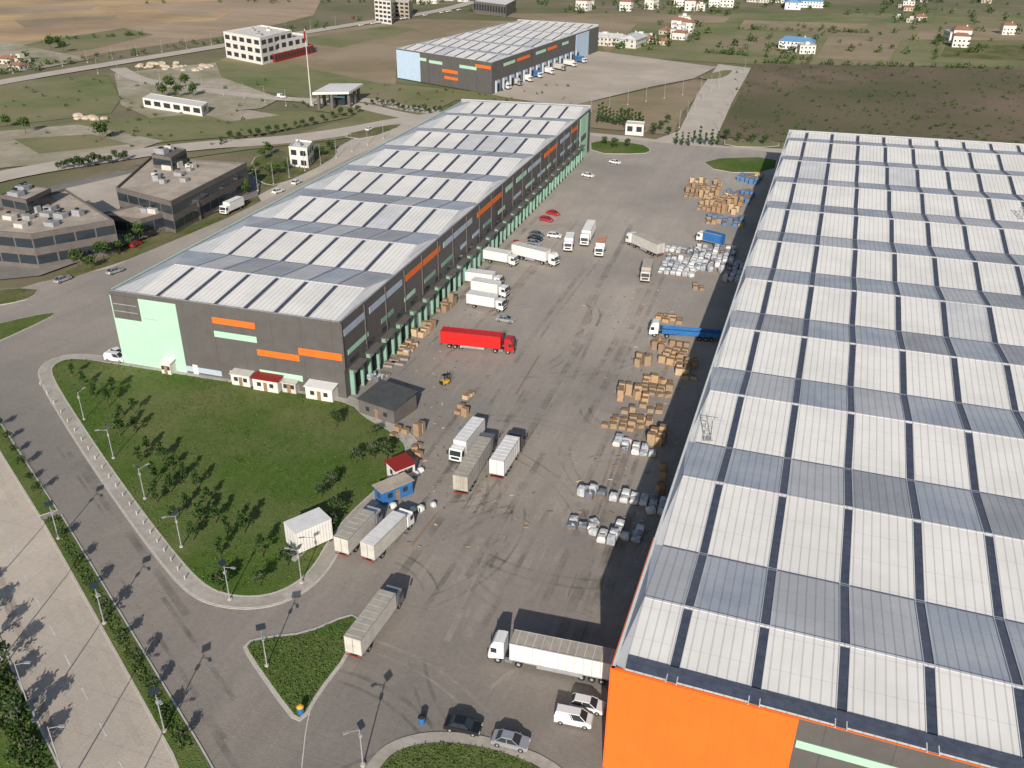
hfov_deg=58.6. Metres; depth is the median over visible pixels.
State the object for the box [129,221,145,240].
tree
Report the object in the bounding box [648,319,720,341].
flatbed truck
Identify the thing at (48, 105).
field
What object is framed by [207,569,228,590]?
young tree
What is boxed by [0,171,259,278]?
office forecourt
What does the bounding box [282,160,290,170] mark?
tree
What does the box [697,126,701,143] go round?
cypress tree
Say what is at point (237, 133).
roadside tree
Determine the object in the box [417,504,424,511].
bulk bag pile
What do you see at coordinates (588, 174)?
parked car
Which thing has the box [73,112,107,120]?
rubble heap
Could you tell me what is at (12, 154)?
gravel lot
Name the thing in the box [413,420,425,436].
wooden crate stack
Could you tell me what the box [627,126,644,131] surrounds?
windows
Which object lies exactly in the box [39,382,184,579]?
bollard row
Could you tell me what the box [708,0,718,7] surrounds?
house
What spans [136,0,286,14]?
field
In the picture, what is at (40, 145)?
field
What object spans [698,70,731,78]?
field
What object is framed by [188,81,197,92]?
tree
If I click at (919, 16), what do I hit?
house
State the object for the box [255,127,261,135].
roadside tree
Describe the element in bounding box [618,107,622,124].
cypress tree
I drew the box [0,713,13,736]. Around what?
verge tree
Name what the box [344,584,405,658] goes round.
box truck
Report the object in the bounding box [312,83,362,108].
gate canopy
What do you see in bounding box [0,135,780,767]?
yard
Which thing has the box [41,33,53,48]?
tree
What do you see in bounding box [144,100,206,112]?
windows
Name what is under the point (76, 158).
roadside tree
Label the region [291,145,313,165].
windows
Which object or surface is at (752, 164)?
verge
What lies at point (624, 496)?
wrapped bundle pile
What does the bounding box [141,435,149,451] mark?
young tree
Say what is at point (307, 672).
lawn
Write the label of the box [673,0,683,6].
house
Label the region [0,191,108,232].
roof
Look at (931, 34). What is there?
field
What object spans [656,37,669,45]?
house
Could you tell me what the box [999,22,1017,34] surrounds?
house
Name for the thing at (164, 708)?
verge tree
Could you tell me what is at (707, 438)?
lattice mast
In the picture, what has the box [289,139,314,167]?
walls
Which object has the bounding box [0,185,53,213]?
walls
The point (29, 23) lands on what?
field
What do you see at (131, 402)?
young tree
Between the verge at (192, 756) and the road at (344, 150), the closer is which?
the verge at (192, 756)
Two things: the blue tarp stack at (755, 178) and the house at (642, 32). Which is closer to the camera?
the blue tarp stack at (755, 178)
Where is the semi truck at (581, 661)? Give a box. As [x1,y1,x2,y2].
[487,629,615,684]
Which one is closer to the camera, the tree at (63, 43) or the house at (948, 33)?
the tree at (63, 43)
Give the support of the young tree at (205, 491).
on the lawn at (271, 416)
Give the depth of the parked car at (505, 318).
213.26 m
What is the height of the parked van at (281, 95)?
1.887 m
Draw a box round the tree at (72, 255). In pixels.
[67,247,82,266]
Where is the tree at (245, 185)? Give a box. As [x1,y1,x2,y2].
[241,179,250,193]
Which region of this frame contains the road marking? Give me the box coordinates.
[0,527,310,767]
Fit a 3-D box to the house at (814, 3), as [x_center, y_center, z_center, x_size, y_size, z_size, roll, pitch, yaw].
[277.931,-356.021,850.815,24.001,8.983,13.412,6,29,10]
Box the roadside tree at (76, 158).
[73,156,82,168]
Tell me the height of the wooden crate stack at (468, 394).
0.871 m
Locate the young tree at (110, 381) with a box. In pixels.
[106,376,115,393]
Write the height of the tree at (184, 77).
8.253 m
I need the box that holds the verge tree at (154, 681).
[143,675,158,690]
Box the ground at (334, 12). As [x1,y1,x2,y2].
[0,0,1023,288]
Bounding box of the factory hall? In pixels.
[473,0,515,16]
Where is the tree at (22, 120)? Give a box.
[16,116,30,132]
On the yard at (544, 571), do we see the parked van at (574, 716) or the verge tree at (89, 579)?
the parked van at (574, 716)
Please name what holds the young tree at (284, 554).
on the lawn at (271, 416)
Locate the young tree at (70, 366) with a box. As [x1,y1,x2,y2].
[67,363,74,376]
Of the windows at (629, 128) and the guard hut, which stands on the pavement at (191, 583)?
the guard hut
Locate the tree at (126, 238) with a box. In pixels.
[121,232,133,243]
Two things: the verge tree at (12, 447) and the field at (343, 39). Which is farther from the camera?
the field at (343, 39)
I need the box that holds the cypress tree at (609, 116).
[606,107,611,122]
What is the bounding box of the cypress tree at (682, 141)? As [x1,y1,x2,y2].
[680,131,683,143]
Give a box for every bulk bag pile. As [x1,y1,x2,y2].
[389,502,416,511]
[414,467,423,475]
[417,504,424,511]
[430,501,436,507]
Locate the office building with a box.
[223,25,291,64]
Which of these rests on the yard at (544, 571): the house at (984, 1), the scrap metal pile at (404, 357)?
the scrap metal pile at (404, 357)
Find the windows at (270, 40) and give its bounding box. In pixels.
[225,33,290,61]
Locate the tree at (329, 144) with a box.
[325,140,334,150]
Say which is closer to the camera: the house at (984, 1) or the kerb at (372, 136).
the kerb at (372, 136)
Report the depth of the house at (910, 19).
747.32 m
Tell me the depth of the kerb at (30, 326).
210.87 m
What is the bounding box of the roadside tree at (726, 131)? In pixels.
[723,129,730,139]
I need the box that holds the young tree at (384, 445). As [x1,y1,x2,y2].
[379,438,395,458]
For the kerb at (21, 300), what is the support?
on the yard at (544, 571)
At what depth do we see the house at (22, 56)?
532.00 m
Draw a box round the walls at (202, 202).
[116,156,249,232]
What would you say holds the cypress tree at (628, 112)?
on the field at (656, 107)
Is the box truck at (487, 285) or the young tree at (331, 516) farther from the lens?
the box truck at (487, 285)
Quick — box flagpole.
[303,29,313,105]
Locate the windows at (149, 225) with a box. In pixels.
[114,207,200,231]
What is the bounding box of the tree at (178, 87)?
[173,83,183,97]
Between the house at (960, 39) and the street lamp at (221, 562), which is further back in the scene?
the house at (960, 39)
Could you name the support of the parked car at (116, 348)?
on the yard at (544, 571)
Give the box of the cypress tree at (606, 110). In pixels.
[604,106,607,122]
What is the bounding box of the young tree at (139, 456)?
[132,444,143,461]
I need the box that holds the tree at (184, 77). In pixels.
[179,74,189,86]
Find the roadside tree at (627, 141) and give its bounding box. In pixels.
[624,138,630,144]
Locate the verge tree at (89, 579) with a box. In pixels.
[83,574,97,589]
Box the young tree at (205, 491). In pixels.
[199,487,209,503]
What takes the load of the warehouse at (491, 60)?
on the yard at (597, 75)
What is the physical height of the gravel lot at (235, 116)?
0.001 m
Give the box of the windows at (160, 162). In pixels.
[153,153,186,166]
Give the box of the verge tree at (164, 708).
[155,702,174,717]
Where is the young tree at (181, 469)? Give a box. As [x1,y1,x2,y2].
[175,461,186,479]
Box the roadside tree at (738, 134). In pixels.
[735,132,742,139]
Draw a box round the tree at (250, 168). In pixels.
[248,164,254,175]
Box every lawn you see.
[52,359,404,595]
[247,616,355,717]
[380,742,538,767]
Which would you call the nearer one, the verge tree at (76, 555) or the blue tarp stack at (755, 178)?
the verge tree at (76, 555)
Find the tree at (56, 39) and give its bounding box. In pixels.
[52,35,61,46]
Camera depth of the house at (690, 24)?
677.22 m
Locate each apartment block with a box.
[374,0,394,24]
[394,0,412,18]
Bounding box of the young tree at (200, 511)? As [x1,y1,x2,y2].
[193,501,207,523]
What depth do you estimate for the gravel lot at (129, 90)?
461.15 m
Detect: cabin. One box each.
[158,357,176,374]
[229,368,254,386]
[250,371,283,392]
[280,377,299,393]
[303,379,337,401]
[372,472,414,505]
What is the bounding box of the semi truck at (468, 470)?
[453,432,497,494]
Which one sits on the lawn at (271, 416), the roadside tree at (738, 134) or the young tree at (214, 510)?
the young tree at (214, 510)
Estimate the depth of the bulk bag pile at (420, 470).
157.27 m
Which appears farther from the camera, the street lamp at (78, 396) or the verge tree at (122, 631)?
the street lamp at (78, 396)
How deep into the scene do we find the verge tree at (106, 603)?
124.58 m
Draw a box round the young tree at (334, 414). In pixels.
[329,408,341,427]
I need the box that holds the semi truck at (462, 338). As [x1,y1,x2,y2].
[440,326,515,353]
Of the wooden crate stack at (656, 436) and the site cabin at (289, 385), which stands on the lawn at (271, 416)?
the site cabin at (289, 385)
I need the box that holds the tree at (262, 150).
[256,148,265,160]
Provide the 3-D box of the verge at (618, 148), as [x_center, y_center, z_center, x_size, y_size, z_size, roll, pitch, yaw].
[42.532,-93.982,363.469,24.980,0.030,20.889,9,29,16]
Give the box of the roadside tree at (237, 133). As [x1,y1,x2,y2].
[235,131,242,139]
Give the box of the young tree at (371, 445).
[364,441,379,458]
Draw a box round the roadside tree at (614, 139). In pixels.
[611,137,618,144]
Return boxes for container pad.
[289,513,335,561]
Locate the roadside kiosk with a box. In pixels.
[625,120,644,135]
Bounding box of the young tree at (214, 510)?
[208,502,220,523]
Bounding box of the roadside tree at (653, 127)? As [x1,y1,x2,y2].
[649,122,656,131]
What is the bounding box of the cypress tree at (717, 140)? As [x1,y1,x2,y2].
[716,131,719,143]
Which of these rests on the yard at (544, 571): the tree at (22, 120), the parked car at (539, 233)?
the parked car at (539, 233)
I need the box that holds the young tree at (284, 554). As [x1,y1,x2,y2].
[275,547,292,566]
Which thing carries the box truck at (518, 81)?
on the yard at (597, 75)
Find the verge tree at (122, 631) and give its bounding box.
[114,626,128,641]
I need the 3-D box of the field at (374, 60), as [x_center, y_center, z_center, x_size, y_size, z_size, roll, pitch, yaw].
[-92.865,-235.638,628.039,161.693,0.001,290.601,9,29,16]
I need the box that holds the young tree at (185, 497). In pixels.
[181,493,189,507]
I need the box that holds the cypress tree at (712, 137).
[710,129,714,145]
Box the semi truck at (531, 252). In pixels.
[511,241,559,266]
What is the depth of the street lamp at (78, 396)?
170.94 m
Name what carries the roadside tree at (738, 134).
on the verge at (748, 143)
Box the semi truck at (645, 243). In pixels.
[625,231,664,255]
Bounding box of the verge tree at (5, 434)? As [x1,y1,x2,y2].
[2,430,11,440]
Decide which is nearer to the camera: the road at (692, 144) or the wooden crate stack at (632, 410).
the wooden crate stack at (632, 410)
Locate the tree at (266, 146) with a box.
[263,141,273,152]
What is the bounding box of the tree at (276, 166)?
[271,162,281,174]
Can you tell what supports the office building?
on the ground at (334, 12)
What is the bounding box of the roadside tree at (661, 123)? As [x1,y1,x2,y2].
[658,120,664,126]
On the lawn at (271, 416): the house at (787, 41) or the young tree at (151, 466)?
the young tree at (151, 466)
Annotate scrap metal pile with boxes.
[365,370,389,381]
[383,357,404,367]
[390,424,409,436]
[395,349,409,360]
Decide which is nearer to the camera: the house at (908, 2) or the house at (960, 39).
the house at (960, 39)
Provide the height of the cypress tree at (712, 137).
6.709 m
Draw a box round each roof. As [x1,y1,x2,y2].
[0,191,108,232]
[5,181,45,198]
[106,205,157,218]
[119,159,241,200]
[153,144,181,156]
[291,140,310,147]
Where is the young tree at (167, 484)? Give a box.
[163,472,175,492]
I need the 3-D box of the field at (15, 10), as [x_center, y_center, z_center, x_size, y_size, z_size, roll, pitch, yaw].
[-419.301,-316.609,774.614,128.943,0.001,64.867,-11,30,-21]
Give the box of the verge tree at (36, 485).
[30,480,42,493]
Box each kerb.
[0,288,38,304]
[0,312,53,340]
[0,423,57,516]
[0,638,59,767]
[38,354,419,609]
[41,514,213,767]
[51,359,406,596]
[243,614,356,720]
[250,147,337,185]
[345,124,401,138]
[590,142,650,153]
[704,157,776,172]
[724,139,780,147]
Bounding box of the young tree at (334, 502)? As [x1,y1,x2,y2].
[327,496,346,516]
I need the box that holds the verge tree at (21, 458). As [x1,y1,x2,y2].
[14,455,24,467]
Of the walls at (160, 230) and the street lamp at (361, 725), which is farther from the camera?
the walls at (160, 230)
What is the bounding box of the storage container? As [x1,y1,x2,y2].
[283,507,332,553]
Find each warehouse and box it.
[109,99,590,397]
[396,19,598,93]
[602,130,1023,767]
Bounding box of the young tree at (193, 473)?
[190,470,199,489]
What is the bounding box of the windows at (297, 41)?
[277,38,305,51]
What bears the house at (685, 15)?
on the ground at (334, 12)
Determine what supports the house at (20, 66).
on the ground at (334, 12)
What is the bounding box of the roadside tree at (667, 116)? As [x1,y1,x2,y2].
[664,114,671,123]
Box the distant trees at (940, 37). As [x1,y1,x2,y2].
[0,0,1023,146]
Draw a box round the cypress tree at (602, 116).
[600,102,604,120]
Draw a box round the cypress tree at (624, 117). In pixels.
[621,109,626,126]
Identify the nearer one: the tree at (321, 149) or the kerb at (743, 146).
the tree at (321, 149)
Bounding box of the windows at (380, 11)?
[375,1,394,22]
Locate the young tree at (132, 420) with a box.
[128,416,137,433]
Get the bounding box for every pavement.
[39,354,415,607]
[366,732,560,767]
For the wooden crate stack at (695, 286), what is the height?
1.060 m
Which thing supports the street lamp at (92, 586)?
on the verge at (192, 756)
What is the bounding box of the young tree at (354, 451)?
[346,446,362,464]
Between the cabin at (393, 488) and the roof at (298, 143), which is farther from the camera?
the roof at (298, 143)
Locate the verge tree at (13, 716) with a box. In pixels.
[3,703,31,734]
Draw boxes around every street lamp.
[14,661,35,722]
[44,500,59,538]
[47,724,65,767]
[72,387,85,419]
[88,581,106,624]
[95,424,114,458]
[133,463,149,498]
[148,685,166,732]
[161,508,182,547]
[217,559,235,600]
[255,623,268,666]
[284,544,303,583]
[343,719,365,767]
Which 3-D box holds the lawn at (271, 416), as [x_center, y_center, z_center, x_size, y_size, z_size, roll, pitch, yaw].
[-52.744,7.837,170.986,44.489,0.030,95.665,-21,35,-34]
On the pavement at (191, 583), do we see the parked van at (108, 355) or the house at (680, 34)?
the parked van at (108, 355)
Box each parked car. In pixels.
[52,275,71,283]
[105,267,123,274]
[109,346,121,352]
[128,240,142,247]
[271,188,283,193]
[291,179,301,184]
[443,714,482,736]
[490,729,530,752]
[495,314,515,323]
[526,238,541,245]
[527,234,543,241]
[529,230,544,236]
[539,215,553,222]
[546,209,559,215]
[547,231,561,238]
[569,692,605,715]
[581,172,594,177]
[609,159,620,164]
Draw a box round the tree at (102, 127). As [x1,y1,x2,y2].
[90,119,107,139]
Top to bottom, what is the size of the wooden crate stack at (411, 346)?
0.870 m
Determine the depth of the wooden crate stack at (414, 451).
162.14 m
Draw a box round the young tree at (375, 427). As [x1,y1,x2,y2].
[369,423,381,435]
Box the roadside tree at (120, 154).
[116,152,124,161]
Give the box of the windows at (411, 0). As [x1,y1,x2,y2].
[395,0,412,16]
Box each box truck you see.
[218,196,244,214]
[333,505,383,556]
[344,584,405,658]
[360,508,415,562]
[447,416,484,463]
[465,268,503,284]
[466,289,506,311]
[471,277,509,297]
[483,246,518,266]
[506,81,511,89]
[514,77,522,85]
[525,74,533,81]
[534,70,543,77]
[544,66,555,74]
[553,62,566,70]
[562,231,574,251]
[563,59,576,66]
[575,55,586,62]
[593,235,607,256]
[639,258,652,281]
[696,229,725,245]
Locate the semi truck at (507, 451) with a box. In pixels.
[489,431,526,478]
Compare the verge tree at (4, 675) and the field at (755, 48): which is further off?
the field at (755, 48)
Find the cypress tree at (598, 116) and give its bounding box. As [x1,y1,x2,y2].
[596,104,600,121]
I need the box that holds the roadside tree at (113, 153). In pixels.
[110,149,118,158]
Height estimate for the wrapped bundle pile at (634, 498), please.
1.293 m
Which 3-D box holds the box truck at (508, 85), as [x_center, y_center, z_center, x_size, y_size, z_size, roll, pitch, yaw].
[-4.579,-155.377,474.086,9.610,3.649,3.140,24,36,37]
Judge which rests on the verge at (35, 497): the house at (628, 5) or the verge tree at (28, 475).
the verge tree at (28, 475)
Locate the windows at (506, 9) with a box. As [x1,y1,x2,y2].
[474,2,515,13]
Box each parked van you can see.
[103,350,123,362]
[277,93,285,97]
[554,703,593,729]
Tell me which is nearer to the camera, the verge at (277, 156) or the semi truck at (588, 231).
the semi truck at (588, 231)
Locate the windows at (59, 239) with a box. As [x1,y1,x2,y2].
[0,225,118,263]
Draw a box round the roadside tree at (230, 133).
[225,129,234,140]
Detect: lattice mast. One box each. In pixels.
[702,417,722,440]
[1017,207,1023,218]
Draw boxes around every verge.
[0,288,36,303]
[0,313,52,339]
[0,425,55,514]
[0,651,56,767]
[43,515,210,767]
[251,146,336,184]
[346,124,400,137]
[591,141,649,153]
[705,157,775,171]
[725,139,779,146]
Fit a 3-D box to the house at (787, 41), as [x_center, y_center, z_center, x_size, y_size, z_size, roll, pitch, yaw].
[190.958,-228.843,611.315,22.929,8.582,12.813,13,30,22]
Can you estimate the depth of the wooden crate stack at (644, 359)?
193.79 m
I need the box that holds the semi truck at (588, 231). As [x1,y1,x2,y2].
[579,220,595,245]
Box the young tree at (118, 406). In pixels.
[114,403,122,418]
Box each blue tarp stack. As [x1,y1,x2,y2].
[706,212,744,226]
[717,244,731,256]
[721,188,754,203]
[737,172,763,184]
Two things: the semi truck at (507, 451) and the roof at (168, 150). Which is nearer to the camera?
the semi truck at (507, 451)
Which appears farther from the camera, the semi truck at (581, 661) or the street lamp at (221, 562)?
the street lamp at (221, 562)
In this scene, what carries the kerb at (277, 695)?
on the yard at (544, 571)
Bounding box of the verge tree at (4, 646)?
[0,640,10,667]
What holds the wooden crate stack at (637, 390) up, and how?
on the yard at (544, 571)
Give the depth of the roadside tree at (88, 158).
330.86 m
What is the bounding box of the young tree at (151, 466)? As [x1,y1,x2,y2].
[146,461,158,478]
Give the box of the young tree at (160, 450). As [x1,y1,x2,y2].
[154,442,166,461]
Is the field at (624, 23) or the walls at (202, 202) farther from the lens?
the field at (624, 23)
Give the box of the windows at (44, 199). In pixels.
[1,192,52,210]
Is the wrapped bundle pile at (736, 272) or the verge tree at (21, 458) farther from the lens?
the wrapped bundle pile at (736, 272)
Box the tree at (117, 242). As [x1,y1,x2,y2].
[112,240,123,252]
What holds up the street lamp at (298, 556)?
on the pavement at (191, 583)
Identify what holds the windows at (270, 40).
in the office building
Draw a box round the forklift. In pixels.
[439,371,452,385]
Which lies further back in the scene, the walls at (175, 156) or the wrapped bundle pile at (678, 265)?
the walls at (175, 156)
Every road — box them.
[0,0,472,84]
[0,111,442,181]
[68,117,425,275]
[111,67,443,112]
[305,99,416,117]
[590,133,782,152]
[657,64,750,144]
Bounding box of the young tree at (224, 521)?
[220,515,232,539]
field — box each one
[0,0,231,42]
[0,4,97,13]
[0,75,119,125]
[0,111,350,142]
[3,0,320,70]
[14,15,116,27]
[14,134,128,153]
[24,28,152,52]
[127,113,385,166]
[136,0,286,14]
[216,61,386,97]
[220,19,514,83]
[307,25,416,47]
[316,84,539,119]
[472,13,645,52]
[577,80,705,134]
[598,13,1023,66]
[637,15,730,23]
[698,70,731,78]
[702,33,809,60]
[717,64,1023,143]
[738,20,867,32]
[817,36,900,60]
[914,28,1023,40]
[940,44,1023,60]
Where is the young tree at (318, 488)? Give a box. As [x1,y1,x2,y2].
[314,483,326,497]
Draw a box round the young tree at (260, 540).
[254,533,268,556]
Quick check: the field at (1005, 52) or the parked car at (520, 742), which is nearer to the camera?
the parked car at (520, 742)
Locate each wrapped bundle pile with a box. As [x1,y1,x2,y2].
[567,515,599,531]
[577,483,606,499]
[588,527,618,545]
[609,488,630,503]
[612,433,631,453]
[614,519,644,543]
[629,491,658,508]
[631,442,656,457]
[645,493,666,516]
[658,253,699,277]
[664,244,700,254]
[689,243,736,273]
[722,261,744,283]
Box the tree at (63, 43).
[56,40,65,50]
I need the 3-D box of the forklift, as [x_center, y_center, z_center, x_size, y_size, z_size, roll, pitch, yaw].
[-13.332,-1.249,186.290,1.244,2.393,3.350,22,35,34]
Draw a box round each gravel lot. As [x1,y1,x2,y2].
[0,41,88,69]
[0,124,161,167]
[114,62,275,117]
[205,110,277,121]
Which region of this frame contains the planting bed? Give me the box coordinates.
[65,196,260,276]
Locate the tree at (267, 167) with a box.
[261,164,270,177]
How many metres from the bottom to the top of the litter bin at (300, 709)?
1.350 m
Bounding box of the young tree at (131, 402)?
[127,397,135,413]
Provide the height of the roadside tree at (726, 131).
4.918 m
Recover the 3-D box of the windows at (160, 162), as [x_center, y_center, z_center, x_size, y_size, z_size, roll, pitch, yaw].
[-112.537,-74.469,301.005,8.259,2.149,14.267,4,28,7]
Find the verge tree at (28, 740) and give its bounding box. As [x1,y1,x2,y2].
[17,732,44,758]
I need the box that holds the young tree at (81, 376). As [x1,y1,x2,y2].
[78,373,88,386]
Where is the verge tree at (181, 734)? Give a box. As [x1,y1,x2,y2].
[173,728,186,743]
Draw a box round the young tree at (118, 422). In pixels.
[111,413,124,435]
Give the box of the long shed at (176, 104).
[142,93,208,115]
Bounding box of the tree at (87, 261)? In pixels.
[81,255,97,268]
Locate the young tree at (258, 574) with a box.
[250,568,266,585]
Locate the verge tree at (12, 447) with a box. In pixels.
[9,443,18,453]
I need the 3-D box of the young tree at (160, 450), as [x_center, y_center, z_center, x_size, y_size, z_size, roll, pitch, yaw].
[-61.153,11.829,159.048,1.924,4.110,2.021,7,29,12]
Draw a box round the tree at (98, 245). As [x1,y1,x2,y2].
[91,241,110,260]
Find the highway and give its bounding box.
[0,455,175,767]
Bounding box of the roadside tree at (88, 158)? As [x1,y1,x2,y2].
[85,155,91,164]
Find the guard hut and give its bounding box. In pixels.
[384,452,416,476]
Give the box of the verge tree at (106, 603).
[97,597,114,615]
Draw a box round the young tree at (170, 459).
[164,456,174,471]
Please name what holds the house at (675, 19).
on the ground at (334, 12)
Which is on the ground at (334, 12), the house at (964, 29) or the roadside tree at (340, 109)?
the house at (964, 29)
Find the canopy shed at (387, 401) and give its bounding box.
[356,379,417,423]
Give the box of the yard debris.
[396,274,683,547]
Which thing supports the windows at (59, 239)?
attached to the walls at (57, 248)
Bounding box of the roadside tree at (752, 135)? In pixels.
[747,133,756,141]
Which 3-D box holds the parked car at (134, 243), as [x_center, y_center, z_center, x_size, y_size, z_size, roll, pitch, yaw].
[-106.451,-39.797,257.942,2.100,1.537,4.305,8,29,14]
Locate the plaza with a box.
[66,173,130,234]
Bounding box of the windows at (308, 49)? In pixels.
[272,47,313,59]
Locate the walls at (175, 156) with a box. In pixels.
[151,147,187,170]
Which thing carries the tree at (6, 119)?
on the field at (186, 127)
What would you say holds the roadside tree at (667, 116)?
on the field at (656, 107)
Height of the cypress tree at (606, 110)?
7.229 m
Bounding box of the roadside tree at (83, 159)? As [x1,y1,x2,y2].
[79,157,85,166]
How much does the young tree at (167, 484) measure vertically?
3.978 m
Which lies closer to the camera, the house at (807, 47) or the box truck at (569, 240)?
the box truck at (569, 240)
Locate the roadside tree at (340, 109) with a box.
[337,106,343,113]
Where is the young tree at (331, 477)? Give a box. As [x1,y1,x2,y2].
[323,471,337,488]
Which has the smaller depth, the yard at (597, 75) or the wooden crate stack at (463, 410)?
the wooden crate stack at (463, 410)
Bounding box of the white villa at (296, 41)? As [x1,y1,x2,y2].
[277,32,307,52]
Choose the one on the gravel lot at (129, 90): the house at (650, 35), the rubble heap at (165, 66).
the rubble heap at (165, 66)
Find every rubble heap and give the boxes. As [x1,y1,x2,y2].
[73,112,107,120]
[135,61,214,70]
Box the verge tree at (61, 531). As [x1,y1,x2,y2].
[55,526,66,538]
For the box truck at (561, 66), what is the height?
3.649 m
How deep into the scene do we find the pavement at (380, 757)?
106.97 m
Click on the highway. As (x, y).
(53, 681)
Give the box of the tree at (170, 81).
[161,74,175,89]
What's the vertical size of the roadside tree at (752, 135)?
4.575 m
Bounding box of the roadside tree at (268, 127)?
[264,125,271,134]
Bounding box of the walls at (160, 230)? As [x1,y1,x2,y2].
[103,202,201,238]
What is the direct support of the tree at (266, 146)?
on the verge at (277, 156)
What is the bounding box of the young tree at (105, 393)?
[99,386,109,407]
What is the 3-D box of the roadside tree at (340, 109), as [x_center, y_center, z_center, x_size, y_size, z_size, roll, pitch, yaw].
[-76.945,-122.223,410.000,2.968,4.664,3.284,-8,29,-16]
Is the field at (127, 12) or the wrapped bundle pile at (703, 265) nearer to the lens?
the wrapped bundle pile at (703, 265)
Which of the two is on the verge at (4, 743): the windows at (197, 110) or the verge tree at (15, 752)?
the verge tree at (15, 752)
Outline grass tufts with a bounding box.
[0,359,535,767]
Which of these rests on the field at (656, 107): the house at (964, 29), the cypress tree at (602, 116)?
the cypress tree at (602, 116)
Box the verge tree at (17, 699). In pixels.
[3,689,28,708]
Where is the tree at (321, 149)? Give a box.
[314,145,324,152]
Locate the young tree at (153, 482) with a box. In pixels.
[147,478,158,502]
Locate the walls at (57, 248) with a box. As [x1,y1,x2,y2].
[0,188,120,268]
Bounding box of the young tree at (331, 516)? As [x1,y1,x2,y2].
[324,511,337,528]
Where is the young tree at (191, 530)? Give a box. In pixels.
[185,520,195,540]
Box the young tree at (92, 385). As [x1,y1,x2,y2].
[88,382,95,397]
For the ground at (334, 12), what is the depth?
558.75 m
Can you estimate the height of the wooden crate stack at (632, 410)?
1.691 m
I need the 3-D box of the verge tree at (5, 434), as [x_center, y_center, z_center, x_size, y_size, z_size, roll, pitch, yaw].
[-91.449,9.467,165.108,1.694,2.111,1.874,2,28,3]
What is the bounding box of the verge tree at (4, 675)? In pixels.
[0,666,18,689]
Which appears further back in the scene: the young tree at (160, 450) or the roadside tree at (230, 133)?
the roadside tree at (230, 133)
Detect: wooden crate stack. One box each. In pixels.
[397,339,417,354]
[406,442,422,458]
[411,319,435,337]
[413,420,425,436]
[436,292,456,312]
[454,402,468,416]
[462,390,474,399]
[601,414,637,429]
[617,381,648,403]
[621,405,636,413]
[627,414,653,431]
[634,351,652,367]
[639,402,663,413]
[642,373,673,397]
[647,423,667,447]
[651,337,666,353]
[655,312,682,324]
[655,461,667,496]
[658,339,689,365]
[675,352,697,379]
[684,176,721,198]
[693,281,703,290]
[697,195,743,214]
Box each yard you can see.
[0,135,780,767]
[492,51,714,104]
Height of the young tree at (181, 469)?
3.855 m
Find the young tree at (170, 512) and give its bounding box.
[167,505,178,522]
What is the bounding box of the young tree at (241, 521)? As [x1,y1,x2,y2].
[235,509,249,533]
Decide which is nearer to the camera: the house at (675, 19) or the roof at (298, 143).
the roof at (298, 143)
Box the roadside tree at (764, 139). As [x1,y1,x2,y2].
[761,135,767,142]
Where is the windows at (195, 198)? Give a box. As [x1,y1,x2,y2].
[117,167,249,228]
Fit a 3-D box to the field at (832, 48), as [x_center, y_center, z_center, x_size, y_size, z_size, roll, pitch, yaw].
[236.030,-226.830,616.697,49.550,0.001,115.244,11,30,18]
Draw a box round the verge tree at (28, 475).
[25,472,33,478]
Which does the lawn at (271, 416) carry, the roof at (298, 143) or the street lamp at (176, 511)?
the street lamp at (176, 511)
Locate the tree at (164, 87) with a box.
[155,81,169,94]
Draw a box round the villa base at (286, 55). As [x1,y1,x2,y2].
[272,44,313,61]
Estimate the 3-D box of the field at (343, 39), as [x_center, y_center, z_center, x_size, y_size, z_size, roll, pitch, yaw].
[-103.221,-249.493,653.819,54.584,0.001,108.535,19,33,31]
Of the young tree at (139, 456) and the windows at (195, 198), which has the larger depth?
the windows at (195, 198)
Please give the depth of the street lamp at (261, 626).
115.12 m
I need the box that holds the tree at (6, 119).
[0,114,10,126]
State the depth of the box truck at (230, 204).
284.43 m
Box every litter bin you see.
[296,704,303,714]
[418,714,424,725]
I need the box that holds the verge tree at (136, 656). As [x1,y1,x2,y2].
[127,648,143,666]
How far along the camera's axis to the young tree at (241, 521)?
140.47 m
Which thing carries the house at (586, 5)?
on the ground at (334, 12)
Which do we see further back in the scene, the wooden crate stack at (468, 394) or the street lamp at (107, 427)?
the wooden crate stack at (468, 394)
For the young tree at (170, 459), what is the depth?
156.18 m
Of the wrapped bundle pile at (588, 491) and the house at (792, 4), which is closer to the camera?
the wrapped bundle pile at (588, 491)
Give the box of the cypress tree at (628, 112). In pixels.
[625,107,630,122]
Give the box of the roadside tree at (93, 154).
[90,152,99,163]
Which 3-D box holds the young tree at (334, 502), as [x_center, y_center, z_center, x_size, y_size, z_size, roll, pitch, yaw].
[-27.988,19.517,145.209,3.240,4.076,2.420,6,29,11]
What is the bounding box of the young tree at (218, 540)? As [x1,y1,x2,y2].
[213,536,222,554]
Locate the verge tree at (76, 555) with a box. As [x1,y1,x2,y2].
[71,550,81,563]
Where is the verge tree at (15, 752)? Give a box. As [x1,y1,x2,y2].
[1,739,29,764]
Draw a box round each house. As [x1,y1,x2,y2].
[0,54,14,63]
[7,61,28,70]
[14,53,30,62]
[431,0,438,3]
[575,0,591,10]
[598,31,608,42]
[598,32,626,46]
[619,0,633,10]
[620,32,646,48]
[639,31,649,42]
[644,0,658,9]
[648,34,654,42]
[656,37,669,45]
[659,26,670,34]
[670,26,687,37]
[671,16,685,26]
[672,21,685,27]
[672,29,687,39]
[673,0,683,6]
[678,13,690,18]
[681,18,695,32]
[684,0,696,10]
[696,2,706,10]
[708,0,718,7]
[719,0,734,7]
[747,0,769,2]
[778,36,815,48]
[784,0,801,9]
[797,41,816,53]
[801,0,823,7]
[901,4,912,10]
[902,0,915,5]
[906,16,915,22]
[913,13,927,20]
[943,29,952,41]
[951,25,973,42]
[951,31,970,47]
[979,0,991,2]
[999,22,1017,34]
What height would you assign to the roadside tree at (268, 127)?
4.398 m

